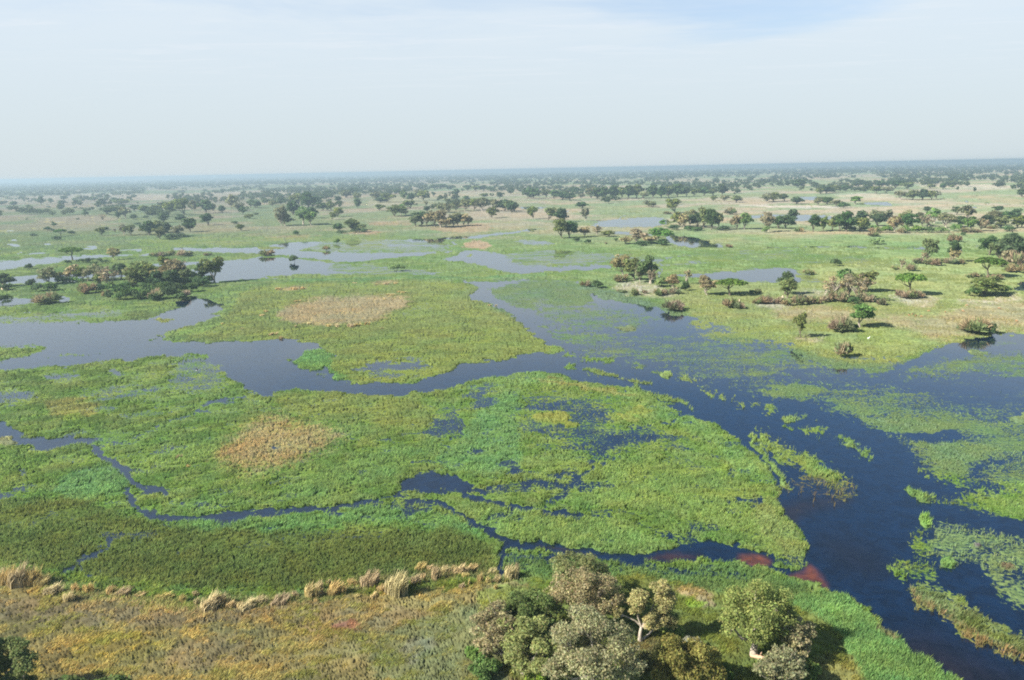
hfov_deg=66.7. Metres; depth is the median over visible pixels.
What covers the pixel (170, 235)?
shrub
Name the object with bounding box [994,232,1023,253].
broadleaf tree
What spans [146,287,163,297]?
palm scrub
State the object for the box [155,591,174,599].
thatch grass clump
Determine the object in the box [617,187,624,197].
broadleaf tree
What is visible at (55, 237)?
shrub
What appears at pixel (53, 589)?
thatch grass clump
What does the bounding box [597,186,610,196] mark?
broadleaf tree
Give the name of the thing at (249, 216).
broadleaf tree
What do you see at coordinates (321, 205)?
broadleaf tree
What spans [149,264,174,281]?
dry leaved tree
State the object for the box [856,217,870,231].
broadleaf tree
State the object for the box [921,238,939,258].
broadleaf tree
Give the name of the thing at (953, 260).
palm scrub
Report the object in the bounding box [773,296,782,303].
palm scrub
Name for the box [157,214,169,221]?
broadleaf tree
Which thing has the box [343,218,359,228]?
sparse tree
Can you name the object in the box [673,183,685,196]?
broadleaf tree
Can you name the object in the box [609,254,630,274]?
dry leaved tree
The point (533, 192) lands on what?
broadleaf tree
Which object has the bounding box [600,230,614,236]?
broadleaf tree
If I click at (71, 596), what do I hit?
thatch grass clump
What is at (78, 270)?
broadleaf tree
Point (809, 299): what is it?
palm scrub
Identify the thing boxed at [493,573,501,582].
thatch grass clump
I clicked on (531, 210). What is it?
broadleaf tree
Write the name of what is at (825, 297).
palm scrub
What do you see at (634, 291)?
palm scrub
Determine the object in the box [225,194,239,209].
sparse tree
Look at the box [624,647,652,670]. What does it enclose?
shrub
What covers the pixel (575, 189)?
broadleaf tree
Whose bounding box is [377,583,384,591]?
thatch grass clump
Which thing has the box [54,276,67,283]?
shrub
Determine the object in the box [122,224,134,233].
broadleaf tree
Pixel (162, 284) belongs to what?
shrub
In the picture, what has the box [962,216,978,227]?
broadleaf tree
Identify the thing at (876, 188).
broadleaf tree
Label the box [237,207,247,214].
broadleaf tree
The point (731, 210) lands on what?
palm scrub
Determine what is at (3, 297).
shrub
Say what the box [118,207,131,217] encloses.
sparse tree
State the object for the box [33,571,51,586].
thatch grass clump
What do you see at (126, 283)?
shrub
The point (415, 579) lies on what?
thatch grass clump
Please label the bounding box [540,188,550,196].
broadleaf tree
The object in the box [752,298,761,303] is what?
palm scrub
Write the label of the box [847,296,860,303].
shrub
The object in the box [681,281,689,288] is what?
shrub
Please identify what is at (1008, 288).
shrub
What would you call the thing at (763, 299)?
palm scrub
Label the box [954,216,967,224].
broadleaf tree
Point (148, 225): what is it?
broadleaf tree
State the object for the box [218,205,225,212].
broadleaf tree
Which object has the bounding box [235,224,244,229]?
broadleaf tree
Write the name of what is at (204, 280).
shrub
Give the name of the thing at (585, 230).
dry leaved tree
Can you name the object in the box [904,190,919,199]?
broadleaf tree
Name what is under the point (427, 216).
dry leaved tree
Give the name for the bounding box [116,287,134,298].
shrub
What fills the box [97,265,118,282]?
tree
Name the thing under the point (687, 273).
bare tree
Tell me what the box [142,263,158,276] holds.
broadleaf tree
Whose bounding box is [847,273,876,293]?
bare tree
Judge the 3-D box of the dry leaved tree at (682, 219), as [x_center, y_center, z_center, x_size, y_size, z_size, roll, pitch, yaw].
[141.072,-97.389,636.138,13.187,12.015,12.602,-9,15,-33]
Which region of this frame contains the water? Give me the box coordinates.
[0,160,1023,679]
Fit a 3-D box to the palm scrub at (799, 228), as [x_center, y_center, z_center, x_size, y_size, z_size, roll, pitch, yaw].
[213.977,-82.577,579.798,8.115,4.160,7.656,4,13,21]
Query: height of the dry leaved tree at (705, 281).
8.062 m
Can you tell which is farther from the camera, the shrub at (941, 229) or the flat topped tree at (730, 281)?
the shrub at (941, 229)
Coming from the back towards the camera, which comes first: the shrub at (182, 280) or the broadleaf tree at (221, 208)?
the broadleaf tree at (221, 208)
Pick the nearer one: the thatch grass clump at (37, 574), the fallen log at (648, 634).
the fallen log at (648, 634)
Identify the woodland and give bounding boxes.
[0,162,1023,215]
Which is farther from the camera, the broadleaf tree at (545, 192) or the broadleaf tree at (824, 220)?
the broadleaf tree at (545, 192)
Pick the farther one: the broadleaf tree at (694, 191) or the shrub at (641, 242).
the broadleaf tree at (694, 191)
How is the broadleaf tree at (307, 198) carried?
on the marsh ground at (1006, 196)
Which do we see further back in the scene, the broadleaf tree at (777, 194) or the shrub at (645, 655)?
the broadleaf tree at (777, 194)
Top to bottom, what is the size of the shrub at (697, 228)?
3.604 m
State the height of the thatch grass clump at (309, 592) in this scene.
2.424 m
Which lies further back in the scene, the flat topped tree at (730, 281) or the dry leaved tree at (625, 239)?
the dry leaved tree at (625, 239)
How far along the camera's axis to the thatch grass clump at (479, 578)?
96.13 m
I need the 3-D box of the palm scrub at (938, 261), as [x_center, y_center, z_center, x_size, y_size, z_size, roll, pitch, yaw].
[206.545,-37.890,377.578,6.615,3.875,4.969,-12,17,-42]
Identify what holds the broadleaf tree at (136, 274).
on the marsh ground at (1006, 196)
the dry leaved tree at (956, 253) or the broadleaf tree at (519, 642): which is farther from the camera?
the dry leaved tree at (956, 253)
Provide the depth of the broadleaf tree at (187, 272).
371.37 m
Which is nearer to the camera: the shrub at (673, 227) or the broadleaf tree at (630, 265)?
the broadleaf tree at (630, 265)
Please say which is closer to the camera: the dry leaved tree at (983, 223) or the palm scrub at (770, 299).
the palm scrub at (770, 299)
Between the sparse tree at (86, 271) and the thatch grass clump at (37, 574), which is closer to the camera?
the thatch grass clump at (37, 574)
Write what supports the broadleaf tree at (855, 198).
on the marsh ground at (1006, 196)
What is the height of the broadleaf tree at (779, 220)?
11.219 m
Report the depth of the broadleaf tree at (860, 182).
1613.49 m
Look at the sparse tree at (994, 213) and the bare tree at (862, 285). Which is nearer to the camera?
the bare tree at (862, 285)
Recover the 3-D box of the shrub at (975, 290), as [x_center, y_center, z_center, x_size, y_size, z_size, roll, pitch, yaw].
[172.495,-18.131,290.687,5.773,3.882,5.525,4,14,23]
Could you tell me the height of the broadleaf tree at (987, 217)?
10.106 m
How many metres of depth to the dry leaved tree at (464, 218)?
708.22 m
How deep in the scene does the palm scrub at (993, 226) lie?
569.93 m
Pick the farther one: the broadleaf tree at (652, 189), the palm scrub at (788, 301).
the broadleaf tree at (652, 189)
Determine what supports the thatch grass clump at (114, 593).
on the marsh ground at (1006, 196)
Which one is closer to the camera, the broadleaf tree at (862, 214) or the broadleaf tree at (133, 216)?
the broadleaf tree at (862, 214)
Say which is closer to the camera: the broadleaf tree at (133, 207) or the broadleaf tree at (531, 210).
the broadleaf tree at (531, 210)
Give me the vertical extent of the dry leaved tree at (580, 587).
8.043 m
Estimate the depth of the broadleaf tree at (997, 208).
750.89 m
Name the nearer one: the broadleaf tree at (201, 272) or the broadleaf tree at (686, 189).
the broadleaf tree at (201, 272)
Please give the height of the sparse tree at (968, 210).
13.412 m
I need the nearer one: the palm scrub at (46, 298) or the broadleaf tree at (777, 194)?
the palm scrub at (46, 298)
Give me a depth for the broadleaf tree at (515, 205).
912.17 m
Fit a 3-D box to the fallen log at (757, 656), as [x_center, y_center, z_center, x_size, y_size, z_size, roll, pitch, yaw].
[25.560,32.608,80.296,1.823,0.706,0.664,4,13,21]
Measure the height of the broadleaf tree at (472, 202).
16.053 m
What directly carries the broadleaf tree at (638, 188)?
on the marsh ground at (1006, 196)
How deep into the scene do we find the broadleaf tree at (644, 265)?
337.09 m
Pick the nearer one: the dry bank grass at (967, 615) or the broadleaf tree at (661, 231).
the dry bank grass at (967, 615)
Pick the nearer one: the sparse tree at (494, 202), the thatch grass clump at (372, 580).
the thatch grass clump at (372, 580)
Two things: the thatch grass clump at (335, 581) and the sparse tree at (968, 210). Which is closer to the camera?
the thatch grass clump at (335, 581)
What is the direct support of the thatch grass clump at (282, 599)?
on the marsh ground at (1006, 196)
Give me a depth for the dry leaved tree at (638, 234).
518.03 m
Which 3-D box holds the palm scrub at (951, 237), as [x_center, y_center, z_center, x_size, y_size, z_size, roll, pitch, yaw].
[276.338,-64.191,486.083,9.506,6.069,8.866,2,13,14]
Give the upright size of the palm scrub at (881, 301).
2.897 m
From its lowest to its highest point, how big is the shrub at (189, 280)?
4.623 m
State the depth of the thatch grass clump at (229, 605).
91.63 m
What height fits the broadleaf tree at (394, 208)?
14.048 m
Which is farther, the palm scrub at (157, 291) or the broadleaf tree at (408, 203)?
the broadleaf tree at (408, 203)
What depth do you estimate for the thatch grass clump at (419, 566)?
99.56 m
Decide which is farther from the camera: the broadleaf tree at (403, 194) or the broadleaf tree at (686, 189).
the broadleaf tree at (403, 194)
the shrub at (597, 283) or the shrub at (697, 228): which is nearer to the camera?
the shrub at (597, 283)
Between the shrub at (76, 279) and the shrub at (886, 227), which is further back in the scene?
the shrub at (886, 227)
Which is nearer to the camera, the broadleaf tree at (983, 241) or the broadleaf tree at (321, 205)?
the broadleaf tree at (983, 241)
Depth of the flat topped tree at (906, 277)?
293.26 m
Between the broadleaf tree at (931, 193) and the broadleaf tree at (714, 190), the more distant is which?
the broadleaf tree at (714, 190)
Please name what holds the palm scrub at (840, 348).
on the marsh ground at (1006, 196)
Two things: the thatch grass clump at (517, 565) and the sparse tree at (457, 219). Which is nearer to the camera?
the thatch grass clump at (517, 565)
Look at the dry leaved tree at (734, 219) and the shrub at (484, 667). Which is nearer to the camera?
the shrub at (484, 667)
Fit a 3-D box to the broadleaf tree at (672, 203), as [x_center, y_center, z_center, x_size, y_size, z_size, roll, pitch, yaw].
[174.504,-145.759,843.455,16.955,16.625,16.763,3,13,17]
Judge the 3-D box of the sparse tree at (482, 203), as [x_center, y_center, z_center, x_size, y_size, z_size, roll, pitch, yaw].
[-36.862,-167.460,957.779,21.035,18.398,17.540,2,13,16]
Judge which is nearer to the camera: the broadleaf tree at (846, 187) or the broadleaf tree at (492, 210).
the broadleaf tree at (492, 210)
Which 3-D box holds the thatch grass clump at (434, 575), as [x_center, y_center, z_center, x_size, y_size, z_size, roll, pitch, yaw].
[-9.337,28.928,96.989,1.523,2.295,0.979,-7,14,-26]
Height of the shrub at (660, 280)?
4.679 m
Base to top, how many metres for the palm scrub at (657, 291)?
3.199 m
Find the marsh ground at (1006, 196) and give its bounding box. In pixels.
[0,160,1023,679]
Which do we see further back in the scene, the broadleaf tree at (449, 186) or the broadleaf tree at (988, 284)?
the broadleaf tree at (449, 186)
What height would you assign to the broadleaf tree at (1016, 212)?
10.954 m
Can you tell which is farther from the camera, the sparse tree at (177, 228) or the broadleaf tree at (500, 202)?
the broadleaf tree at (500, 202)
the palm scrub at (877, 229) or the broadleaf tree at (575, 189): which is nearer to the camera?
the palm scrub at (877, 229)
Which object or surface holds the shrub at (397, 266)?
on the marsh ground at (1006, 196)
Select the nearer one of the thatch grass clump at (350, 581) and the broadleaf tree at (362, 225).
the thatch grass clump at (350, 581)
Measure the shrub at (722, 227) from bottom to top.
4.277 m
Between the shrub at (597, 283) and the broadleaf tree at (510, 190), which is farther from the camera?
the broadleaf tree at (510, 190)
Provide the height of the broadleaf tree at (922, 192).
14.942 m
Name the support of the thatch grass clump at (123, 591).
on the marsh ground at (1006, 196)
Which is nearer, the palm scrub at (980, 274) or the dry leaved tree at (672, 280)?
the dry leaved tree at (672, 280)
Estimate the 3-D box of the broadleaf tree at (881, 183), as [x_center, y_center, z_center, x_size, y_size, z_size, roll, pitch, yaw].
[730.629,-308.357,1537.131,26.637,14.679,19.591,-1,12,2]
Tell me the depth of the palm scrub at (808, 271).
355.53 m
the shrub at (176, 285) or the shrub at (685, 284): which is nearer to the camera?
the shrub at (685, 284)
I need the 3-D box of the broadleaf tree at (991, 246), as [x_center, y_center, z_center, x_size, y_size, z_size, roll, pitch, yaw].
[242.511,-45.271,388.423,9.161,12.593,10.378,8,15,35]
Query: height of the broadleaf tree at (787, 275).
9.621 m
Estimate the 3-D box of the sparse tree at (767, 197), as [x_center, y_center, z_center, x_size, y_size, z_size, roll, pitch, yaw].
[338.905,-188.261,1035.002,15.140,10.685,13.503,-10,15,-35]
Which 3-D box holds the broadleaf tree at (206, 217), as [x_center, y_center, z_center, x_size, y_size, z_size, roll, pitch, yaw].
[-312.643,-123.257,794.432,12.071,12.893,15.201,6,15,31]
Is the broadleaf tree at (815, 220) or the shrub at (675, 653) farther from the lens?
the broadleaf tree at (815, 220)
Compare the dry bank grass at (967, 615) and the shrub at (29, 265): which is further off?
the shrub at (29, 265)
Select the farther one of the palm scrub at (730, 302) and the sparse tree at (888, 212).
the sparse tree at (888, 212)
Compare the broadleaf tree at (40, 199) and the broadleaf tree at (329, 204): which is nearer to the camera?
the broadleaf tree at (329, 204)
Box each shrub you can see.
[0,283,9,289]
[0,294,12,304]
[24,263,32,267]
[24,278,35,285]
[29,282,42,290]
[43,282,57,289]
[50,235,60,239]
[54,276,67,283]
[70,277,81,281]
[88,282,102,291]
[101,284,109,290]
[104,290,113,295]
[106,281,116,287]
[111,284,130,292]
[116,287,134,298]
[121,281,138,287]
[131,290,144,298]
[137,282,155,289]
[138,289,150,297]
[147,293,159,300]
[151,281,170,290]
[160,285,179,297]
[164,233,176,238]
[169,281,181,289]
[173,277,191,284]
[173,292,187,299]
[175,233,188,236]
[179,282,197,291]
[186,276,199,283]
[190,272,204,277]
[192,276,208,285]
[206,274,213,280]
[258,249,274,254]
[288,254,297,260]
[350,227,360,231]
[388,263,405,270]
[464,646,485,661]
[467,655,501,679]
[524,663,546,679]
[592,280,603,286]
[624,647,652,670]
[635,240,650,244]
[650,633,726,679]
[654,275,666,285]
[656,239,669,244]
[660,621,685,637]
[668,224,679,229]
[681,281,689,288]
[682,635,700,641]
[690,226,702,229]
[716,225,728,229]
[718,661,734,679]
[762,226,769,231]
[801,657,822,679]
[830,258,841,263]
[837,202,850,207]
[842,226,857,230]
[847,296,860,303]
[867,238,884,242]
[881,225,893,230]
[911,225,923,231]
[920,226,933,232]
[934,227,949,231]
[949,223,962,229]
[964,287,981,295]
[987,323,997,332]
[998,285,1012,292]
[1000,225,1015,230]
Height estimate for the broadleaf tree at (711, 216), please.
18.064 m
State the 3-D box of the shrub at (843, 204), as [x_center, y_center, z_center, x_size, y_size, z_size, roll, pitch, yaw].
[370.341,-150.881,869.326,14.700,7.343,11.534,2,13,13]
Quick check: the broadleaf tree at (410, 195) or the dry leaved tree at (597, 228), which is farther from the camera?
the broadleaf tree at (410, 195)
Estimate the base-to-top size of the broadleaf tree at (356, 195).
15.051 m
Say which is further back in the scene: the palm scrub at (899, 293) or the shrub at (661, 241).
the shrub at (661, 241)
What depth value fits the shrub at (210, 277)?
367.82 m
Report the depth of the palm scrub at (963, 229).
546.70 m
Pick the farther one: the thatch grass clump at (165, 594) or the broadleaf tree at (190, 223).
the broadleaf tree at (190, 223)
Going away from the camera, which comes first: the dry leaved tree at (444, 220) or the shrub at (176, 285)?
the shrub at (176, 285)
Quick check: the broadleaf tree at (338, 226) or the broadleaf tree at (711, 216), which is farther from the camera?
the broadleaf tree at (338, 226)
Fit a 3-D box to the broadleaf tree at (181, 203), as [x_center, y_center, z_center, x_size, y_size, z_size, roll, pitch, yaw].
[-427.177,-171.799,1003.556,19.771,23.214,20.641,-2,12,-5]
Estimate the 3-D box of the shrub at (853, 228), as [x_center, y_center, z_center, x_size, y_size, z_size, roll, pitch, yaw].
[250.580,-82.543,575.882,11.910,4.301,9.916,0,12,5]
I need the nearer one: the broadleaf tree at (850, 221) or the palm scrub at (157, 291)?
the palm scrub at (157, 291)
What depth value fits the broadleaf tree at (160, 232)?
629.92 m
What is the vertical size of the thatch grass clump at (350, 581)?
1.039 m
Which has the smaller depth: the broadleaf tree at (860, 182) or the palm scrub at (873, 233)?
the palm scrub at (873, 233)
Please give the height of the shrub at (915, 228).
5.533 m
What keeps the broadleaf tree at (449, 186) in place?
on the marsh ground at (1006, 196)
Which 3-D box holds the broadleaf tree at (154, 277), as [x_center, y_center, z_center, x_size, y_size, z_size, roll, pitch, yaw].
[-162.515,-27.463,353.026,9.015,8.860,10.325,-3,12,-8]
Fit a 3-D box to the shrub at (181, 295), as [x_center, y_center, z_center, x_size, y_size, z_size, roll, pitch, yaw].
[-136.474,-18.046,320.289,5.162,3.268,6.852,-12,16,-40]
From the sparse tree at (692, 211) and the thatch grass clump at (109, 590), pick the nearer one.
the thatch grass clump at (109, 590)
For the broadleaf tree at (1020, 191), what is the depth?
1047.53 m
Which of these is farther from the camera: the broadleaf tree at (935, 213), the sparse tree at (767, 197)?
the sparse tree at (767, 197)
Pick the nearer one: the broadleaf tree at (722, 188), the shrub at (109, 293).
the shrub at (109, 293)
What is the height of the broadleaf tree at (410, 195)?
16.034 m
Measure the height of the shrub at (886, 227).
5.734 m
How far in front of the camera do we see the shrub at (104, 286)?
349.93 m
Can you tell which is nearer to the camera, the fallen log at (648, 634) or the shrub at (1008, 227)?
the fallen log at (648, 634)
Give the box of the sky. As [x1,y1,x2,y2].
[0,0,1023,180]
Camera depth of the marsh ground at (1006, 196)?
195.89 m
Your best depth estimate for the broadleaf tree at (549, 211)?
763.09 m
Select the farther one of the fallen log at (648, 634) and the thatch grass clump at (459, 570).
the thatch grass clump at (459, 570)
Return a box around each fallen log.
[639,629,653,641]
[750,652,763,658]
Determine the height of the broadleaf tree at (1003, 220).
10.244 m
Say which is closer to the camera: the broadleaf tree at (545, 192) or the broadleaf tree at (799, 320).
the broadleaf tree at (799, 320)
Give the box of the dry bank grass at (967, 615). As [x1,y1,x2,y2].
[0,568,1023,679]
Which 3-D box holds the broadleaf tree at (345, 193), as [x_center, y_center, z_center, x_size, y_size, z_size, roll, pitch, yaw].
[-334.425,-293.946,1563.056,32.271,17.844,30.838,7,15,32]
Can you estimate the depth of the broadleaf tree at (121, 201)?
1436.25 m
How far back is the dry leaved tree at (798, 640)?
78.65 m
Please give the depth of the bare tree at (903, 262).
368.05 m
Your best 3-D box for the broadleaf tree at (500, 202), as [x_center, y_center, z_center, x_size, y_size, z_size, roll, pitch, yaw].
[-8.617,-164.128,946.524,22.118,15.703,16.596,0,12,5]
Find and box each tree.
[0,273,16,283]
[0,635,38,679]
[36,266,56,282]
[37,196,44,202]
[50,271,62,277]
[53,229,66,235]
[58,247,83,259]
[59,674,131,679]
[63,264,78,276]
[71,266,85,279]
[81,268,90,280]
[86,263,97,276]
[91,274,102,282]
[92,265,108,274]
[94,227,105,235]
[96,199,106,204]
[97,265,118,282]
[99,207,117,214]
[106,247,121,259]
[110,263,126,279]
[113,199,128,203]
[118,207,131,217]
[118,224,125,232]
[121,267,132,280]
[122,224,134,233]
[122,265,148,285]
[128,204,138,211]
[128,260,150,277]
[129,214,137,219]
[139,220,157,234]
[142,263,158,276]
[144,270,162,284]
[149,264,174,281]
[151,226,168,238]
[153,220,163,228]
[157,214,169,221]
[157,255,172,265]
[159,222,171,229]
[159,269,179,281]
[162,201,176,214]
[163,256,186,270]
[170,224,183,236]
[172,198,188,214]
[174,214,186,221]
[178,268,192,277]
[181,218,195,231]
[187,200,197,210]
[194,263,208,275]
[196,199,215,212]
[198,256,223,281]
[199,213,213,224]
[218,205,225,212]
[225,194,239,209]
[231,202,244,208]
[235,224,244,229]
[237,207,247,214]
[243,214,253,218]
[253,200,260,206]
[273,204,288,225]
[277,197,283,203]
[278,215,295,225]
[286,200,299,214]
[288,193,301,204]
[294,206,310,224]
[299,191,317,207]
[303,211,316,224]
[306,206,318,212]
[315,202,326,210]
[326,201,333,208]
[329,212,336,218]
[332,223,345,230]
[333,207,343,216]
[338,190,352,197]
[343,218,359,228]
[349,187,361,191]
[353,193,360,198]
[354,198,361,207]
[357,224,365,227]
[369,191,380,198]
[373,197,386,201]
[374,204,385,209]
[380,193,395,201]
[385,204,406,215]
[399,190,406,198]
[400,200,414,207]
[405,192,416,199]
[408,214,422,225]
[410,211,426,225]
[417,190,429,199]
[422,210,436,226]
[429,210,446,227]
[436,203,444,209]
[436,216,454,227]
[437,184,446,188]
[441,203,454,212]
[444,185,455,188]
[447,214,461,225]
[451,202,461,209]
[453,212,461,225]
[460,198,470,209]
[460,213,470,225]
[469,198,480,209]
[469,595,518,656]
[473,197,489,210]
[477,185,486,190]
[486,207,499,217]
[489,199,498,207]
[497,199,507,210]
[497,614,562,678]
[502,587,564,634]
[506,202,516,212]
[507,188,513,194]
[509,202,518,210]
[521,187,532,198]
[526,188,539,198]
[526,206,537,217]
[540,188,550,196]
[541,602,647,679]
[543,564,626,619]
[544,207,555,219]
[548,190,559,199]
[549,550,610,603]
[553,207,568,219]
[553,218,566,237]
[555,191,565,199]
[563,192,575,200]
[565,220,578,237]
[569,187,581,192]
[575,201,588,207]
[579,208,588,220]
[579,227,590,236]
[585,186,595,198]
[590,187,600,199]
[592,225,602,233]
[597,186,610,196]
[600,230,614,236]
[608,185,619,196]
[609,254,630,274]
[612,578,678,641]
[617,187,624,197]
[619,236,634,243]
[622,185,637,198]
[623,257,639,279]
[629,228,649,241]
[633,184,644,197]
[634,264,645,280]
[636,254,658,283]
[638,192,648,198]
[642,236,657,243]
[646,185,657,197]
[647,201,656,207]
[647,266,657,283]
[648,227,674,238]
[654,186,666,197]
[664,185,673,196]
[664,273,679,285]
[665,198,680,211]
[670,212,686,225]
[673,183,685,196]
[677,213,691,227]
[680,187,691,196]
[684,209,697,225]
[684,269,692,281]
[689,213,701,226]
[690,188,701,194]
[698,186,710,195]
[698,275,719,294]
[699,206,707,228]
[703,208,718,229]
[708,188,717,195]
[714,213,723,226]
[714,278,747,295]
[717,183,728,194]
[717,577,799,654]
[719,195,729,201]
[729,214,744,229]
[730,195,742,201]
[738,212,753,228]
[752,643,808,679]
[759,195,771,201]
[761,212,775,231]
[771,192,781,201]
[773,216,783,228]
[776,270,797,293]
[778,193,788,200]
[779,277,797,297]
[779,614,817,657]
[783,214,797,228]
[788,208,800,215]
[790,196,805,203]
[791,179,807,187]
[792,311,806,337]
[808,214,820,231]
[813,198,822,203]
[820,216,829,229]
[821,185,835,193]
[822,197,833,203]
[822,272,847,292]
[828,200,843,206]
[828,217,836,230]
[830,185,840,191]
[832,214,847,231]
[836,268,853,283]
[837,210,857,231]
[841,185,850,190]
[841,273,859,295]
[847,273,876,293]
[848,270,879,290]
[849,303,876,326]
[850,196,862,203]
[853,179,864,186]
[854,210,868,217]
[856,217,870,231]
[868,213,887,225]
[869,186,882,193]
[869,210,883,216]
[875,180,887,186]
[881,186,894,191]
[883,209,893,220]
[886,216,903,230]
[887,180,904,187]
[894,190,906,198]
[894,272,927,290]
[898,182,914,188]
[899,259,906,268]
[900,213,920,226]
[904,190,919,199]
[916,189,928,199]
[917,212,929,225]
[918,214,934,226]
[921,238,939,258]
[924,206,932,210]
[925,190,935,198]
[926,208,941,222]
[937,212,957,227]
[939,183,947,189]
[947,240,961,256]
[949,247,961,257]
[951,206,960,213]
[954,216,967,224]
[956,205,976,217]
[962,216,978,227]
[969,276,1007,294]
[974,256,1008,275]
[977,215,994,227]
[977,218,989,228]
[977,235,997,254]
[985,210,1003,224]
[988,237,1003,257]
[991,206,1004,210]
[993,215,1011,227]
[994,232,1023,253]
[999,249,1016,261]
[1001,210,1014,217]
[1010,215,1023,227]
[1012,208,1022,216]
[1016,188,1023,196]
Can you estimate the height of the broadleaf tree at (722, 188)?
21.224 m
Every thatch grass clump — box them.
[0,562,16,585]
[4,559,34,589]
[21,567,35,587]
[25,564,44,585]
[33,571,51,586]
[41,580,66,595]
[62,592,74,602]
[71,581,79,591]
[81,581,95,592]
[106,585,117,594]
[111,587,130,596]
[116,583,132,595]
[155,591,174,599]
[179,593,186,601]
[193,596,199,604]
[197,587,226,611]
[218,592,232,605]
[225,599,236,608]
[237,597,260,611]
[255,593,269,603]
[270,591,291,606]
[304,581,320,599]
[315,578,324,589]
[318,587,326,595]
[326,582,340,596]
[329,577,348,594]
[346,578,358,586]
[360,568,380,587]
[370,590,378,598]
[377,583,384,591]
[383,576,395,594]
[385,567,413,599]
[411,574,421,584]
[414,561,427,570]
[431,564,441,580]
[441,564,450,572]
[452,563,469,574]
[465,563,478,570]
[476,573,483,581]
[488,567,495,573]
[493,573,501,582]
[504,562,520,580]
[514,562,519,575]
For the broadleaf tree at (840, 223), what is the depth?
570.72 m
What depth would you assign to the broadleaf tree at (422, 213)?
718.73 m
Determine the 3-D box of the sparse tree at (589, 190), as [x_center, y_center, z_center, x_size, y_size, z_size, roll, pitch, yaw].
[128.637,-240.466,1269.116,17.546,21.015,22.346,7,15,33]
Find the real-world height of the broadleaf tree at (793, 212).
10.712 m
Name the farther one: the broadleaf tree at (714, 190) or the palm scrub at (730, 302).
the broadleaf tree at (714, 190)
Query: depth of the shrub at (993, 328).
226.62 m
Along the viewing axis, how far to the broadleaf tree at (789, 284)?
293.28 m
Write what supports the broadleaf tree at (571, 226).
on the marsh ground at (1006, 196)
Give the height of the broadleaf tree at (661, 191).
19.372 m
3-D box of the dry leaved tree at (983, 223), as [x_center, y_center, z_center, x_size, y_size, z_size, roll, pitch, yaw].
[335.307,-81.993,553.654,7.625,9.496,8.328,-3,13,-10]
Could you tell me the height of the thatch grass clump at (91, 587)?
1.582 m
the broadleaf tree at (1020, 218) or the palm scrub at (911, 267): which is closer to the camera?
the palm scrub at (911, 267)
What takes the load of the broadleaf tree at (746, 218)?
on the marsh ground at (1006, 196)
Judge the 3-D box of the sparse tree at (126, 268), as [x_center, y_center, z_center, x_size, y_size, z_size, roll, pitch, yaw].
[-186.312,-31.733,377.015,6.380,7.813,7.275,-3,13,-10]
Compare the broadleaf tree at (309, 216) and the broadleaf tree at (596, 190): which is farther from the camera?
the broadleaf tree at (596, 190)
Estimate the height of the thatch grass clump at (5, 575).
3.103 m
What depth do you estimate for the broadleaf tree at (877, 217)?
613.29 m
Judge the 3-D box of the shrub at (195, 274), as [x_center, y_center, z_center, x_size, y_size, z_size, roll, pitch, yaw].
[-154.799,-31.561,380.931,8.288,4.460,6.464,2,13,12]
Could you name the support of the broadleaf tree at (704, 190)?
on the marsh ground at (1006, 196)
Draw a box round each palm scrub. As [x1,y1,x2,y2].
[30,291,62,303]
[76,282,97,292]
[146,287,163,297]
[157,251,168,255]
[166,249,175,254]
[175,249,187,255]
[181,290,191,295]
[585,280,591,285]
[612,274,624,281]
[622,274,630,279]
[630,287,638,294]
[654,288,665,295]
[660,299,684,309]
[669,286,681,292]
[722,297,737,306]
[723,207,737,213]
[733,300,744,307]
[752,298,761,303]
[758,294,769,301]
[764,295,773,303]
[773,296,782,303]
[780,297,792,304]
[792,294,805,304]
[794,226,804,230]
[802,269,814,273]
[805,296,816,303]
[813,295,822,302]
[821,294,828,301]
[826,289,838,300]
[827,313,855,331]
[833,339,851,354]
[837,290,850,300]
[855,291,870,300]
[867,231,878,235]
[868,227,882,231]
[868,294,875,300]
[876,298,885,303]
[894,289,910,297]
[895,228,907,232]
[902,289,917,297]
[905,263,917,269]
[912,257,922,262]
[915,290,924,296]
[921,258,934,263]
[930,258,942,265]
[944,256,959,263]
[946,233,962,240]
[958,227,969,231]
[958,315,994,332]
[965,273,974,276]
[969,228,981,231]
[973,272,985,276]
[986,224,997,228]
[986,273,1003,279]
[1003,263,1023,271]
[1009,251,1023,264]
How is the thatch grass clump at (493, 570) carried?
on the marsh ground at (1006, 196)
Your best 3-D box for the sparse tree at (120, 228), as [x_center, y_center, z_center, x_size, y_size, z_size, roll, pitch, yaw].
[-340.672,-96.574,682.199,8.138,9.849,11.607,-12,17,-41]
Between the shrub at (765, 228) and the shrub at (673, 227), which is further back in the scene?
the shrub at (673, 227)
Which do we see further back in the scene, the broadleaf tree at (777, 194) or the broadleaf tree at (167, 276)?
the broadleaf tree at (777, 194)
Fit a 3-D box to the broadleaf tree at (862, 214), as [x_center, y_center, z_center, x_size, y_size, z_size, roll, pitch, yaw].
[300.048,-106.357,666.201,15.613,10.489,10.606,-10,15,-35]
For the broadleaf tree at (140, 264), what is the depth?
377.25 m
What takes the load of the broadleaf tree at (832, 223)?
on the marsh ground at (1006, 196)
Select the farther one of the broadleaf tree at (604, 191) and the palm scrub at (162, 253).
the broadleaf tree at (604, 191)
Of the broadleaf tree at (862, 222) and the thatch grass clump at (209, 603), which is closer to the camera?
the thatch grass clump at (209, 603)
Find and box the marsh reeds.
[0,422,1023,679]
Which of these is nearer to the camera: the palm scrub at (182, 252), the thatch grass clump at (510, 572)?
the thatch grass clump at (510, 572)

